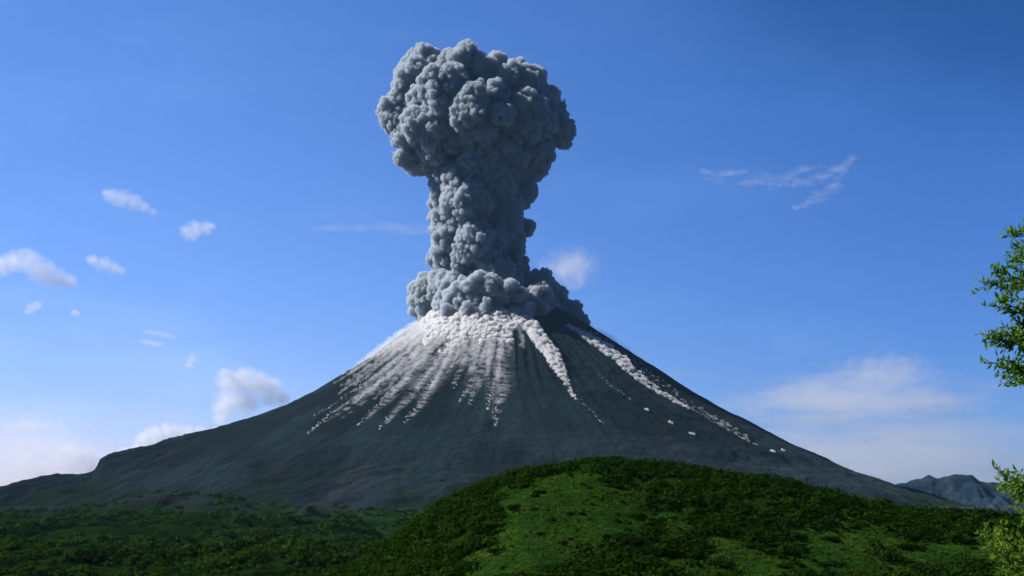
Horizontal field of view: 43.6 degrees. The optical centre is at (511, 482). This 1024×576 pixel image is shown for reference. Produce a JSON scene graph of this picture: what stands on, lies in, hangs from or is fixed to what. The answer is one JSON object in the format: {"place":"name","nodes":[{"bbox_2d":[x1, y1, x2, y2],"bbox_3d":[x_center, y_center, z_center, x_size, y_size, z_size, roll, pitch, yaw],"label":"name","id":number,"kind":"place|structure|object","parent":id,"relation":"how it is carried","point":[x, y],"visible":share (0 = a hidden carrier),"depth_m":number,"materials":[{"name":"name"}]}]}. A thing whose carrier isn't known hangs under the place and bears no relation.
{"place":"outdoors","nodes":[
{"label":"outdoors","id":0,"kind":"place"},
{"bbox_2d":[0,303,974,508],"bbox_3d":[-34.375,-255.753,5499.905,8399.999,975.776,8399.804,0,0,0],"label":"volcano","id":1,"kind":"structure","parent":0,"point":[435,406],"depth_m":4591.53},
{"bbox_2d":[0,492,1023,575],"bbox_3d":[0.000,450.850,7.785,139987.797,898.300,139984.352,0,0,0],"label":"ground","id":2,"kind":"structure","parent":0,"point":[192,504],"depth_m":1826.49,"materials":[{"name":"green plant"}]},
{"bbox_2d":[0,490,426,575],"bbox_3d":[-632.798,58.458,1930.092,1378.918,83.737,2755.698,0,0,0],"label":"wood","id":3,"kind":"object","parent":2,"relation":"on","point":[300,553],"visible":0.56,"depth_m":897.30,"materials":[{"name":"green plant"}]},
{"bbox_2d":[971,218,1023,387],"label":"tree","id":4,"kind":"object","parent":2,"relation":"on","point":[1013,339],"visible":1,"depth_m":13.88,"materials":[{"name":"green plant"}]},
{"bbox_2d":[973,459,1023,575],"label":"tree","id":5,"kind":"object","parent":2,"relation":"on","point":[1015,486],"visible":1,"depth_m":10.80,"materials":[{"name":"green plant"}]},
{"bbox_2d":[0,0,1023,485],"label":"sky","id":6,"kind":"structure","parent":0,"point":[213,213],"materials":[{"name":"blue"}]},
{"bbox_2d":[364,464,1022,575],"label":"hill","id":7,"kind":"structure","parent":0,"point":[536,545],"depth_m":240.51,"materials":[{"name":"green plant"}]},
{"bbox_2d":[486,547,503,552],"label":"shrub","id":8,"kind":"object","parent":7,"relation":"on","point":[495,549],"visible":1,"depth_m":224.04,"materials":[{"name":"green plant"}]},
{"bbox_2d":[506,503,519,508],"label":"shrub","id":9,"kind":"object","parent":7,"relation":"on","point":[512,506],"visible":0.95,"depth_m":249.88,"materials":[{"name":"green plant"}]},
{"bbox_2d":[531,490,546,492],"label":"shrub","id":10,"kind":"object","parent":7,"relation":"on","point":[538,491],"visible":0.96,"depth_m":258.92,"materials":[{"name":"green plant"}]},
{"bbox_2d":[603,482,624,487],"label":"shrub","id":11,"kind":"object","parent":7,"relation":"on","point":[615,485],"visible":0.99,"depth_m":266.04,"materials":[{"name":"green plant"}]},
{"bbox_2d":[601,531,632,537],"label":"shrub","id":12,"kind":"object","parent":7,"relation":"on","point":[617,534],"visible":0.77,"depth_m":227.28,"materials":[{"name":"green plant"}]},
{"bbox_2d":[625,512,646,517],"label":"shrub","id":13,"kind":"object","parent":7,"relation":"on","point":[636,515],"visible":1,"depth_m":243.56,"materials":[{"name":"green plant"}]},
{"bbox_2d":[640,494,665,501],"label":"shrub","id":14,"kind":"object","parent":7,"relation":"on","point":[655,499],"visible":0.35,"depth_m":259.17,"materials":[{"name":"green plant"}]},
{"bbox_2d":[299,454,1023,575],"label":"scrub","id":15,"kind":"object","parent":7,"relation":"on","point":[720,482],"visible":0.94,"depth_m":259.03,"materials":[{"name":"green plant"}]},
{"bbox_2d":[647,547,681,555],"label":"shrub","id":16,"kind":"object","parent":7,"relation":"on","point":[667,552],"visible":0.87,"depth_m":217.83,"materials":[{"name":"green plant"}]},
{"bbox_2d":[678,547,704,556],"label":"shrub","id":17,"kind":"object","parent":7,"relation":"on","point":[695,553],"visible":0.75,"depth_m":219.14,"materials":[{"name":"green plant"}]},
{"bbox_2d":[704,558,735,566],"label":"shrub","id":18,"kind":"object","parent":7,"relation":"on","point":[719,562],"visible":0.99,"depth_m":215.09,"materials":[{"name":"green plant"}]},
{"bbox_2d":[739,542,768,548],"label":"shrub","id":19,"kind":"object","parent":7,"relation":"on","point":[754,545],"visible":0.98,"depth_m":231.64,"materials":[{"name":"green plant"}]},
{"bbox_2d":[767,548,788,554],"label":"shrub","id":20,"kind":"object","parent":7,"relation":"on","point":[775,551],"visible":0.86,"depth_m":230.56,"materials":[{"name":"green plant"}]},
{"bbox_2d":[775,562,792,567],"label":"shrub","id":21,"kind":"object","parent":7,"relation":"on","point":[784,564],"visible":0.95,"depth_m":221.95,"materials":[{"name":"green plant"}]},
{"bbox_2d":[815,559,845,566],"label":"shrub","id":22,"kind":"object","parent":7,"relation":"on","point":[832,562],"visible":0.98,"depth_m":226.71,"materials":[{"name":"green plant"}]},
{"bbox_2d":[820,535,840,541],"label":"shrub","id":23,"kind":"object","parent":7,"relation":"on","point":[829,538],"visible":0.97,"depth_m":245.92,"materials":[{"name":"green plant"}]},
{"bbox_2d":[847,523,870,527],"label":"shrub","id":24,"kind":"object","parent":7,"relation":"on","point":[854,525],"visible":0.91,"depth_m":262.38,"materials":[{"name":"green plant"}]},
{"bbox_2d":[872,555,894,561],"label":"shrub","id":25,"kind":"object","parent":7,"relation":"on","point":[884,559],"visible":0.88,"depth_m":238.91,"materials":[{"name":"green plant"}]},
{"bbox_2d":[896,542,920,548],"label":"shrub","id":26,"kind":"object","parent":7,"relation":"on","point":[908,545],"visible":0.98,"depth_m":250.91,"materials":[{"name":"green plant"}]},
{"bbox_2d":[921,534,943,540],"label":"shrub","id":27,"kind":"object","parent":7,"relation":"on","point":[936,538],"visible":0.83,"depth_m":261.18,"materials":[{"name":"green plant"}]},
{"bbox_2d":[895,474,1023,508],"bbox_3d":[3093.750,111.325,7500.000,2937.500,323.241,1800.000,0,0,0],"label":"mountain","id":28,"kind":"structure","parent":0,"point":[971,490],"depth_m":7378.67,"materials":[{"name":"grey stone"}]}
]}

